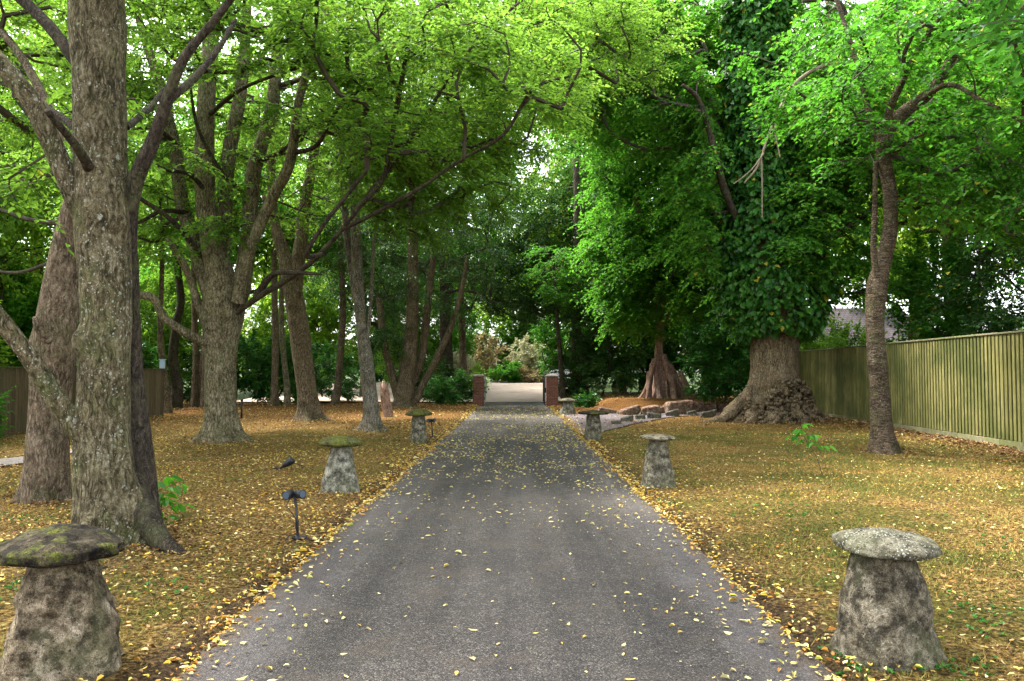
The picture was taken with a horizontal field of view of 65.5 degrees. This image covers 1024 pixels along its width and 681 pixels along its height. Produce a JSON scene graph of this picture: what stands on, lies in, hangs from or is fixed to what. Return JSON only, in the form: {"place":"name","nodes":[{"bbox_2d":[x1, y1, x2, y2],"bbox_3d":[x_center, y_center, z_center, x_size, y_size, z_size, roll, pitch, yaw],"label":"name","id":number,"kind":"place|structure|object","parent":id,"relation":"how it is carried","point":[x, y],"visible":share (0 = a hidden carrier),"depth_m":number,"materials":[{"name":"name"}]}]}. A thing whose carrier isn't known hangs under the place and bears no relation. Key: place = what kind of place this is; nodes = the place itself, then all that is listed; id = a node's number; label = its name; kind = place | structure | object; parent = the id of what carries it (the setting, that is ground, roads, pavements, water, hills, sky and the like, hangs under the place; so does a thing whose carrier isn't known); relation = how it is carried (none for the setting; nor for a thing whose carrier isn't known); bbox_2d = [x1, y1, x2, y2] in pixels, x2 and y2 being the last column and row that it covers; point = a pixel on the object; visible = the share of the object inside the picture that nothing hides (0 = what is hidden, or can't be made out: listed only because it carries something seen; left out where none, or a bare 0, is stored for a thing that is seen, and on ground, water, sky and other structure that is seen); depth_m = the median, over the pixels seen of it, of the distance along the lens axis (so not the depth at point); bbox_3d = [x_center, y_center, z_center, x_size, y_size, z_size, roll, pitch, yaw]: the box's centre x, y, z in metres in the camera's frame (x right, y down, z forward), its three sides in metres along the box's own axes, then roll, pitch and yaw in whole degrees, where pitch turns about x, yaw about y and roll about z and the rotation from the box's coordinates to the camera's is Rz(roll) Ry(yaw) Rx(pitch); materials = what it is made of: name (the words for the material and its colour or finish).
{"place":"outdoors","nodes":[
{"label":"outdoors","id":0,"kind":"place"},
{"bbox_2d":[0,449,71,465],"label":"path","id":1,"kind":"structure","parent":0,"point":[9,461],"depth_m":13.80,"materials":[{"name":"grey gravel"}]},
{"bbox_2d":[237,383,570,401],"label":"forecourt","id":2,"kind":"structure","parent":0,"point":[514,392],"depth_m":49.25,"materials":[{"name":"beige gravel"}]},
{"bbox_2d":[0,374,1023,680],"bbox_3d":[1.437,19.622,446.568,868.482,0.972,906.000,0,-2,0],"label":"ground","id":3,"kind":"structure","parent":0,"point":[1012,630],"depth_m":8.65,"materials":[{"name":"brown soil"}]},
{"bbox_2d":[0,299,14,368],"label":"thicket bush","id":4,"kind":"object","parent":3,"relation":"on","point":[3,351],"visible":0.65,"depth_m":22.21,"materials":[{"name":"green plant"}]},
{"bbox_2d":[0,377,16,442],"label":"garden shrub","id":5,"kind":"object","parent":3,"relation":"on","point":[2,415],"visible":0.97,"depth_m":18.19,"materials":[{"name":"green plant"}]},
{"bbox_2d":[0,201,47,368],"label":"thicket bush","id":6,"kind":"object","parent":3,"relation":"on","point":[38,279],"visible":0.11,"depth_m":27.35,"materials":[{"name":"green plant"}]},
{"bbox_2d":[0,0,71,366],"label":"background tree","id":7,"kind":"object","parent":3,"relation":"on","point":[8,226],"visible":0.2,"depth_m":23.96,"materials":[{"name":"green plant"}]},
{"bbox_2d":[0,253,79,368],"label":"undergrowth bush","id":8,"kind":"object","parent":3,"relation":"on","point":[21,313],"visible":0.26,"depth_m":25.25,"materials":[{"name":"green plant"}]},
{"bbox_2d":[0,522,124,680],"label":"staddle stone","id":9,"kind":"object","parent":3,"relation":"on","point":[65,622],"visible":1,"depth_m":4.08,"materials":[{"name":"grey stone"}]},
{"bbox_2d":[0,367,165,436],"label":"panel fence","id":10,"kind":"object","parent":3,"relation":"on","point":[153,380],"visible":0.21,"depth_m":20.35,"materials":[{"name":"brown wood"}]},
{"bbox_2d":[0,0,196,292],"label":"background tree","id":11,"kind":"object","parent":3,"relation":"on","point":[56,195],"visible":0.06,"depth_m":27.73,"materials":[{"name":"green plant"}]},
{"bbox_2d":[0,0,227,504],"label":"broadleaf tree","id":12,"kind":"object","parent":3,"relation":"on","point":[46,473],"visible":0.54,"depth_m":9.88,"materials":[{"name":"brown plant"}]},
{"bbox_2d":[75,319,168,368],"bbox_3d":[-17.570,0.568,33.062,6.387,5.730,3.978,0,-2,0],"label":"undergrowth bush","id":13,"kind":"object","parent":3,"relation":"on","point":[149,355],"visible":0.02,"depth_m":33.41,"materials":[{"name":"green plant"}]},
{"bbox_2d":[139,248,198,383],"bbox_3d":[-17.872,-0.852,38.103,5.814,8.446,5.174,0,-2,0],"label":"thicket bush","id":14,"kind":"object","parent":3,"relation":"on","point":[148,306],"visible":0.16,"depth_m":37.63,"materials":[{"name":"green plant"}]},
{"bbox_2d":[138,247,201,394],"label":"thicket bush","id":15,"kind":"object","parent":3,"relation":"on","point":[189,342],"visible":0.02,"depth_m":48.95,"materials":[{"name":"green plant"}]},
{"bbox_2d":[158,475,196,523],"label":"leafy sapling","id":16,"kind":"object","parent":3,"relation":"on","point":[168,480],"visible":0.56,"depth_m":8.33,"materials":[{"name":"green plant"}]},
{"bbox_2d":[128,107,260,413],"bbox_3d":[-13.570,-3.046,31.124,6.641,11.981,5.725,0,-2,0],"label":"woodland tree","id":17,"kind":"object","parent":3,"relation":"on","point":[168,408],"visible":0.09,"depth_m":31.01,"materials":[{"name":"green plant"}]},
{"bbox_2d":[128,105,267,409],"bbox_3d":[-14.328,-3.610,35.088,7.742,13.403,7.159,0,-2,0],"label":"woodland tree","id":18,"kind":"object","parent":3,"relation":"on","point":[176,384],"visible":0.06,"depth_m":33.97,"materials":[{"name":"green plant"}]},
{"bbox_2d":[165,347,241,403],"bbox_3d":[-16.720,1.605,40.608,5.239,3.972,4.316,-1,-3,29],"label":"laurel bush","id":19,"kind":"object","parent":3,"relation":"on","point":[188,357],"visible":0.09,"depth_m":39.45,"materials":[{"name":"green plant"}]},
{"bbox_2d":[178,90,281,407],"bbox_3d":[-14.126,-4.254,37.365,6.210,14.892,5.477,0,-2,0],"label":"woodland tree","id":20,"kind":"object","parent":3,"relation":"on","point":[195,373],"visible":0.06,"depth_m":35.97,"materials":[{"name":"brown plant"}]},
{"bbox_2d":[136,45,329,345],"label":"background tree","id":21,"kind":"object","parent":3,"relation":"on","point":[257,276],"visible":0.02,"depth_m":42.96,"materials":[{"name":"green plant"}]},
{"bbox_2d":[174,79,309,407],"bbox_3d":[-11.978,-4.660,35.239,5.868,15.529,6.631,-2,-3,41],"label":"woodland tree","id":22,"kind":"object","parent":3,"relation":"on","point":[202,377],"visible":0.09,"depth_m":35.41,"materials":[{"name":"green plant"}]},
{"bbox_2d":[198,108,298,406],"bbox_3d":[-12.801,-4.295,38.146,5.484,15.033,5.355,2,-3,-34],"label":"woodland tree","id":23,"kind":"object","parent":3,"relation":"on","point":[200,369],"visible":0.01,"depth_m":37.29,"materials":[{"name":"green plant"}]},
{"bbox_2d":[0,0,518,555],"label":"broadleaf tree","id":24,"kind":"object","parent":3,"relation":"on","point":[104,422],"visible":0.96,"depth_m":7.27,"materials":[{"name":"grey plant"}]},
{"bbox_2d":[186,327,333,404],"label":"laurel bush","id":25,"kind":"object","parent":3,"relation":"on","point":[259,384],"visible":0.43,"depth_m":40.24,"materials":[{"name":"green plant"}]},
{"bbox_2d":[234,110,346,405],"bbox_3d":[-11.540,-5.371,39.356,7.519,17.315,6.816,0,-2,0],"label":"woodland tree","id":26,"kind":"object","parent":3,"relation":"on","point":[274,395],"visible":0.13,"depth_m":38.05,"materials":[{"name":"green plant"}]},
{"bbox_2d":[281,489,327,543],"bbox_3d":[-1.988,1.671,7.516,0.458,0.526,0.269,1,-3,-30],"label":"garden spotlight","id":27,"kind":"object","parent":3,"relation":"on","point":[291,493],"visible":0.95,"depth_m":7.52,"materials":[{"name":"black metal"}]},
{"bbox_2d":[239,258,371,390],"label":"thicket bush","id":28,"kind":"object","parent":3,"relation":"on","point":[319,313],"visible":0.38,"depth_m":51.22,"materials":[{"name":"green plant"}]},
{"bbox_2d":[258,156,365,405],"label":"woodland tree","id":29,"kind":"object","parent":3,"relation":"on","point":[287,395],"visible":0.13,"depth_m":38.54,"materials":[{"name":"green plant"}]},
{"bbox_2d":[13,0,622,443],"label":"broadleaf tree","id":30,"kind":"object","parent":3,"relation":"on","point":[223,304],"visible":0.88,"depth_m":16.80,"materials":[{"name":"green plant"}]},
{"bbox_2d":[184,0,461,421],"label":"broadleaf tree","id":31,"kind":"object","parent":3,"relation":"on","point":[308,406],"visible":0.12,"depth_m":25.94,"materials":[{"name":"brown plant"}]},
{"bbox_2d":[290,339,360,401],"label":"laurel bush","id":32,"kind":"object","parent":3,"relation":"on","point":[348,386],"visible":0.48,"depth_m":43.74,"materials":[{"name":"green plant"}]},
{"bbox_2d":[318,435,362,493],"bbox_3d":[-2.286,1.660,10.632,0.588,0.804,0.567,0,-2,0],"label":"staddle stone","id":33,"kind":"object","parent":3,"relation":"on","point":[340,475],"visible":0.97,"depth_m":10.46,"materials":[{"name":"grey stone"}]},
{"bbox_2d":[278,235,403,379],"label":"thicket bush","id":34,"kind":"object","parent":3,"relation":"on","point":[353,358],"visible":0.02,"depth_m":61.24,"materials":[{"name":"green plant"}]},
{"bbox_2d":[284,148,406,405],"bbox_3d":[-8.069,-4.656,40.494,7.667,16.017,7.013,0,-2,0],"label":"woodland tree","id":35,"kind":"object","parent":3,"relation":"on","point":[335,398],"visible":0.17,"depth_m":38.98,"materials":[{"name":"green plant"}]},
{"bbox_2d":[293,144,424,396],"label":"background tree","id":36,"kind":"object","parent":3,"relation":"on","point":[333,287],"visible":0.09,"depth_m":48.45,"materials":[{"name":"green plant"}]},
{"bbox_2d":[344,344,391,382],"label":"garden shrub","id":37,"kind":"object","parent":3,"relation":"on","point":[380,376],"visible":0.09,"depth_m":63.02,"materials":[{"name":"green plant"}]},
{"bbox_2d":[380,381,392,416],"bbox_3d":[-4.465,2.160,28.406,0.447,1.434,0.534,-1,-3,23],"label":"dead stump","id":38,"kind":"object","parent":3,"relation":"on","point":[386,405],"visible":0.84,"depth_m":28.29,"materials":[{"name":"brown wood"}]},
{"bbox_2d":[367,249,439,385],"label":"thicket bush","id":39,"kind":"object","parent":3,"relation":"on","point":[431,337],"visible":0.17,"depth_m":55.45,"materials":[{"name":"green plant"}]},
{"bbox_2d":[304,81,524,407],"bbox_3d":[-4.819,-5.042,37.219,9.151,16.484,9.438,2,-3,-38],"label":"evergreen tree","id":40,"kind":"object","parent":3,"relation":"on","point":[405,393],"visible":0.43,"depth_m":36.33,"materials":[{"name":"green plant"}]},
{"bbox_2d":[405,408,431,442],"bbox_3d":[-2.112,1.944,17.991,0.598,0.822,0.618,0,-2,0],"label":"staddle stone","id":41,"kind":"object","parent":3,"relation":"on","point":[418,429],"visible":0.98,"depth_m":17.84,"materials":[{"name":"grey stone"}]},
{"bbox_2d":[395,351,457,404],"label":"laurel bush","id":42,"kind":"object","parent":3,"relation":"on","point":[441,364],"visible":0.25,"depth_m":42.13,"materials":[{"name":"green plant"}]},
{"bbox_2d":[429,295,481,371],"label":"thicket bush","id":43,"kind":"object","parent":3,"relation":"on","point":[469,344],"visible":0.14,"depth_m":57.62,"materials":[{"name":"green plant"}]},
{"bbox_2d":[422,367,489,404],"bbox_3d":[-2.889,2.321,39.493,3.619,2.110,2.784,0,-2,0],"label":"laurel bush","id":44,"kind":"object","parent":3,"relation":"on","point":[458,382],"visible":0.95,"depth_m":39.16,"materials":[{"name":"green plant"}]},
{"bbox_2d":[436,349,478,384],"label":"garden shrub","id":45,"kind":"object","parent":3,"relation":"on","point":[456,359],"visible":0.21,"depth_m":54.46,"materials":[{"name":"green plant"}]},
{"bbox_2d":[427,324,492,371],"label":"undergrowth bush","id":46,"kind":"object","parent":3,"relation":"on","point":[478,333],"visible":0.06,"depth_m":65.71,"materials":[{"name":"green plant"}]},
{"bbox_2d":[392,39,535,392],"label":"background tree","id":47,"kind":"object","parent":3,"relation":"on","point":[461,335],"visible":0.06,"depth_m":49.94,"materials":[{"name":"green plant"}]},
{"bbox_2d":[239,0,704,431],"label":"broadleaf tree","id":48,"kind":"object","parent":3,"relation":"on","point":[617,30],"visible":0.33,"depth_m":20.61,"materials":[{"name":"green plant"}]},
{"bbox_2d":[0,416,945,581],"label":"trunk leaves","id":49,"kind":"object","parent":3,"relation":"on","point":[233,527],"visible":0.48,"depth_m":9.41,"materials":[{"name":"brown plant"}]},
{"bbox_2d":[378,103,568,403],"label":"evergreen tree","id":50,"kind":"object","parent":3,"relation":"on","point":[498,282],"visible":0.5,"depth_m":44.38,"materials":[{"name":"green plant"}]},
{"bbox_2d":[472,374,484,405],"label":"gate pillar","id":51,"kind":"structure","parent":3,"relation":"on","point":[478,394],"depth_m":38.94,"materials":[{"name":"red brick"}]},
{"bbox_2d":[470,332,510,382],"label":"garden shrub","id":52,"kind":"object","parent":3,"relation":"on","point":[486,365],"visible":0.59,"depth_m":62.57,"materials":[{"name":"beige plant"}]},
{"bbox_2d":[457,282,551,382],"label":"thicket bush","id":53,"kind":"object","parent":3,"relation":"on","point":[493,328],"visible":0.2,"depth_m":67.44,"materials":[{"name":"green plant"}]},
{"bbox_2d":[486,359,523,382],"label":"garden shrub","id":54,"kind":"object","parent":3,"relation":"on","point":[510,375],"visible":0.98,"depth_m":60.78,"materials":[{"name":"green plant"}]},
{"bbox_2d":[178,402,841,680],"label":"drive","id":55,"kind":"structure","parent":3,"relation":"on","point":[424,639],"depth_m":5.78,"materials":[{"name":"grey asphalt"}]},
{"bbox_2d":[128,403,921,680],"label":"edge leaves","id":56,"kind":"object","parent":55,"relation":"on","point":[317,546],"visible":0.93,"depth_m":6.82,"materials":[{"name":"yellow plant"}]},
{"bbox_2d":[0,394,1023,680],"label":"lawn leaves","id":57,"kind":"object","parent":3,"relation":"on","point":[378,489],"visible":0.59,"depth_m":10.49,"materials":[{"name":"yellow plant"}]},
{"bbox_2d":[0,440,1023,680],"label":"weeds","id":58,"kind":"object","parent":3,"relation":"on","point":[937,666],"visible":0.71,"depth_m":5.23,"materials":[{"name":"green plant"}]},
{"bbox_2d":[485,312,565,375],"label":"undergrowth bush","id":59,"kind":"object","parent":3,"relation":"on","point":[509,339],"visible":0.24,"depth_m":66.50,"materials":[{"name":"green plant"}]},
{"bbox_2d":[507,333,548,382],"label":"garden shrub","id":60,"kind":"object","parent":3,"relation":"on","point":[525,356],"visible":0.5,"depth_m":62.62,"materials":[{"name":"beige plant"}]},
{"bbox_2d":[517,365,544,382],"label":"garden shrub","id":61,"kind":"object","parent":3,"relation":"on","point":[534,378],"visible":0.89,"depth_m":60.86,"materials":[{"name":"beige plant"}]},
{"bbox_2d":[545,374,558,406],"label":"gate pillar","id":62,"kind":"structure","parent":3,"relation":"on","point":[551,389],"depth_m":37.93,"materials":[{"name":"red brick"}]},
{"bbox_2d":[518,244,593,404],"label":"young tree","id":63,"kind":"object","parent":3,"relation":"on","point":[565,294],"visible":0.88,"depth_m":40.87,"materials":[{"name":"green plant"}]},
{"bbox_2d":[527,314,604,377],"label":"thicket bush","id":64,"kind":"object","parent":3,"relation":"on","point":[549,342],"visible":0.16,"depth_m":57.31,"materials":[{"name":"green plant"}]},
{"bbox_2d":[495,113,637,394],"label":"background tree","id":65,"kind":"object","parent":3,"relation":"on","point":[542,184],"visible":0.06,"depth_m":49.01,"materials":[{"name":"green plant"}]},
{"bbox_2d":[558,398,576,414],"bbox_3d":[2.108,2.513,30.181,0.720,0.684,0.737,0,-2,0],"label":"staddle stone","id":66,"kind":"object","parent":3,"relation":"on","point":[567,406],"visible":0.91,"depth_m":29.96,"materials":[{"name":"grey stone"}]},
{"bbox_2d":[544,341,604,398],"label":"laurel bush","id":67,"kind":"object","parent":3,"relation":"on","point":[572,389],"visible":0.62,"depth_m":42.19,"materials":[{"name":"green plant"}]},
{"bbox_2d":[502,130,652,398],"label":"evergreen tree","id":68,"kind":"object","parent":3,"relation":"on","point":[569,188],"visible":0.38,"depth_m":44.22,"materials":[{"name":"green plant"}]},
{"bbox_2d":[572,388,601,407],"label":"laurel bush","id":69,"kind":"object","parent":3,"relation":"on","point":[586,401],"visible":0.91,"depth_m":36.09,"materials":[{"name":"green plant"}]},
{"bbox_2d":[578,410,608,441],"bbox_3d":[1.924,2.023,18.802,0.729,0.754,0.765,0,-2,0],"label":"staddle stone","id":70,"kind":"object","parent":3,"relation":"on","point":[593,427],"visible":0.98,"depth_m":18.65,"materials":[{"name":"grey stone"}]},
{"bbox_2d":[535,71,657,391],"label":"background tree","id":71,"kind":"object","parent":3,"relation":"on","point":[565,182],"visible":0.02,"depth_m":47.78,"materials":[{"name":"green plant"}]},
{"bbox_2d":[563,264,653,396],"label":"laurel bush","id":72,"kind":"object","parent":3,"relation":"on","point":[609,364],"visible":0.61,"depth_m":40.53,"materials":[{"name":"green plant"}]},
{"bbox_2d":[522,1,734,398],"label":"root bound tree","id":73,"kind":"object","parent":3,"relation":"on","point":[626,233],"visible":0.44,"depth_m":34.80,"materials":[{"name":"green plant"}]},
{"bbox_2d":[617,405,639,414],"bbox_3d":[4.359,2.663,29.735,0.799,0.526,0.689,0,-2,0],"label":"edging rock","id":74,"kind":"object","parent":3,"relation":"on","point":[633,410],"visible":0.74,"depth_m":29.43,"materials":[{"name":"beige stone"}]},
{"bbox_2d":[598,305,691,392],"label":"undergrowth bush","id":75,"kind":"object","parent":3,"relation":"on","point":[641,374],"visible":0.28,"depth_m":45.38,"materials":[{"name":"green plant"}]},
{"bbox_2d":[640,433,676,488],"bbox_3d":[2.031,1.687,11.075,0.504,0.785,0.536,0,-2,0],"label":"staddle stone","id":76,"kind":"object","parent":3,"relation":"on","point":[658,471],"visible":0.94,"depth_m":10.93,"materials":[{"name":"grey stone"}]},
{"bbox_2d":[664,400,693,414],"bbox_3d":[6.304,2.597,30.095,1.043,0.702,0.843,0,-2,0],"label":"edging rock","id":77,"kind":"object","parent":3,"relation":"on","point":[683,406],"visible":0.56,"depth_m":29.70,"materials":[{"name":"beige stone"}]},
{"bbox_2d":[673,310,749,404],"bbox_3d":[8.213,0.661,31.715,3.614,4.417,3.036,0,-2,0],"label":"laurel bush","id":78,"kind":"object","parent":3,"relation":"on","point":[732,370],"visible":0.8,"depth_m":31.35,"materials":[{"name":"green plant"}]},
{"bbox_2d":[676,314,749,395],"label":"undergrowth bush","id":79,"kind":"object","parent":3,"relation":"on","point":[684,362],"visible":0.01,"depth_m":43.02,"materials":[{"name":"green plant"}]},
{"bbox_2d":[687,275,741,395],"bbox_3d":[9.040,-0.731,35.327,3.076,6.471,2.767,0,-2,0],"label":"laurel bush","id":80,"kind":"object","parent":3,"relation":"on","point":[695,319],"visible":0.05,"depth_m":35.25,"materials":[{"name":"green plant"}]},
{"bbox_2d":[525,0,1017,423],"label":"ivy clad tree","id":81,"kind":"object","parent":3,"relation":"on","point":[773,269],"visible":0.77,"depth_m":25.20,"materials":[{"name":"green plant"}]},
{"bbox_2d":[720,1,882,309],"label":"background tree","id":82,"kind":"object","parent":3,"relation":"on","point":[842,249],"visible":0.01,"depth_m":38.64,"materials":[{"name":"green plant"}]},
{"bbox_2d":[785,423,836,474],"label":"leafy sapling","id":83,"kind":"object","parent":3,"relation":"on","point":[796,432],"visible":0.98,"depth_m":12.26,"materials":[{"name":"green plant"}]},
{"bbox_2d":[799,314,887,350],"bbox_3d":[15.387,0.971,36.345,5.842,4.606,4.056,0,-2,0],"label":"thicket bush","id":84,"kind":"object","parent":3,"relation":"on","point":[833,340],"visible":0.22,"depth_m":36.18,"materials":[{"name":"green plant"}]},
{"bbox_2d":[711,0,1023,454],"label":"broadleaf tree","id":85,"kind":"object","parent":3,"relation":"on","point":[989,159],"visible":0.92,"depth_m":15.13,"materials":[{"name":"green plant"}]},
{"bbox_2d":[718,412,1023,481],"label":"fallen leaves","id":86,"kind":"object","parent":3,"relation":"on","point":[936,436],"visible":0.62,"depth_m":17.68,"materials":[{"name":"brown plant"}]},
{"bbox_2d":[807,298,934,345],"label":"bungalow","id":87,"kind":"object","parent":3,"relation":"on","point":[846,314],"visible":0.01,"depth_m":48.48,"materials":[{"name":"brick"}]},
{"bbox_2d":[828,527,947,671],"bbox_3d":[2.107,1.434,4.481,0.591,0.738,0.600,0,-2,0],"label":"staddle stone","id":88,"kind":"object","parent":3,"relation":"on","point":[885,615],"visible":0.99,"depth_m":4.31,"materials":[{"name":"grey stone"}]},
{"bbox_2d":[792,0,1022,340],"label":"background tree","id":89,"kind":"object","parent":3,"relation":"on","point":[918,223],"depth_m":37.97,"materials":[{"name":"green plant"}]},
{"bbox_2d":[799,330,1023,450],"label":"panel fence","id":90,"kind":"object","parent":3,"relation":"on","point":[964,387],"visible":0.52,"depth_m":19.38,"materials":[{"name":"wood"}]},
{"bbox_2d":[801,0,1023,340],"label":"background tree","id":91,"kind":"object","parent":3,"relation":"on","point":[904,234],"visible":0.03,"depth_m":27.84,"materials":[{"name":"green plant"}]},
{"bbox_2d":[834,0,1023,321],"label":"background tree","id":92,"kind":"object","parent":3,"relation":"on","point":[935,244],"visible":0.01,"depth_m":45.09,"materials":[{"name":"green plant"}]},
{"bbox_2d":[884,226,1013,344],"bbox_3d":[13.753,-0.443,25.377,4.043,6.583,3.574,1,-3,-24],"label":"thicket bush","id":93,"kind":"object","parent":3,"relation":"on","point":[920,270],"visible":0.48,"depth_m":24.98,"materials":[{"name":"green plant"}]},
{"bbox_2d":[894,76,1023,339],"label":"background tree","id":94,"kind":"object","parent":3,"relation":"on","point":[980,259],"visible":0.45,"depth_m":23.68,"materials":[{"name":"green plant"}]},
{"bbox_2d":[907,0,1023,98],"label":"overhanging tree","id":95,"kind":"object","parent":3,"relation":"on","point":[1015,36],"visible":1,"depth_m":4.96,"materials":[{"name":"green plant"}]},
{"bbox_2d":[919,1,1023,298],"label":"background tree","id":96,"kind":"object","parent":3,"relation":"on","point":[1015,278],"visible":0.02,"depth_m":35.53,"materials":[{"name":"green plant"}]},
{"bbox_2d":[957,288,1023,337],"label":"hedge bush","id":97,"kind":"object","parent":3,"relation":"on","point":[994,324],"visible":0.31,"depth_m":22.32,"materials":[{"name":"green plant"}]},
{"bbox_2d":[1,0,1023,373],"label":"sky","id":98,"kind":"structure","parent":0,"point":[840,306],"materials":[{"name":"white"}]},
{"bbox_2d":[560,411,721,433],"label":"path","id":99,"kind":"structure","parent":0,"point":[608,425],"depth_m":26.32,"materials":[{"name":"grey gravel"}]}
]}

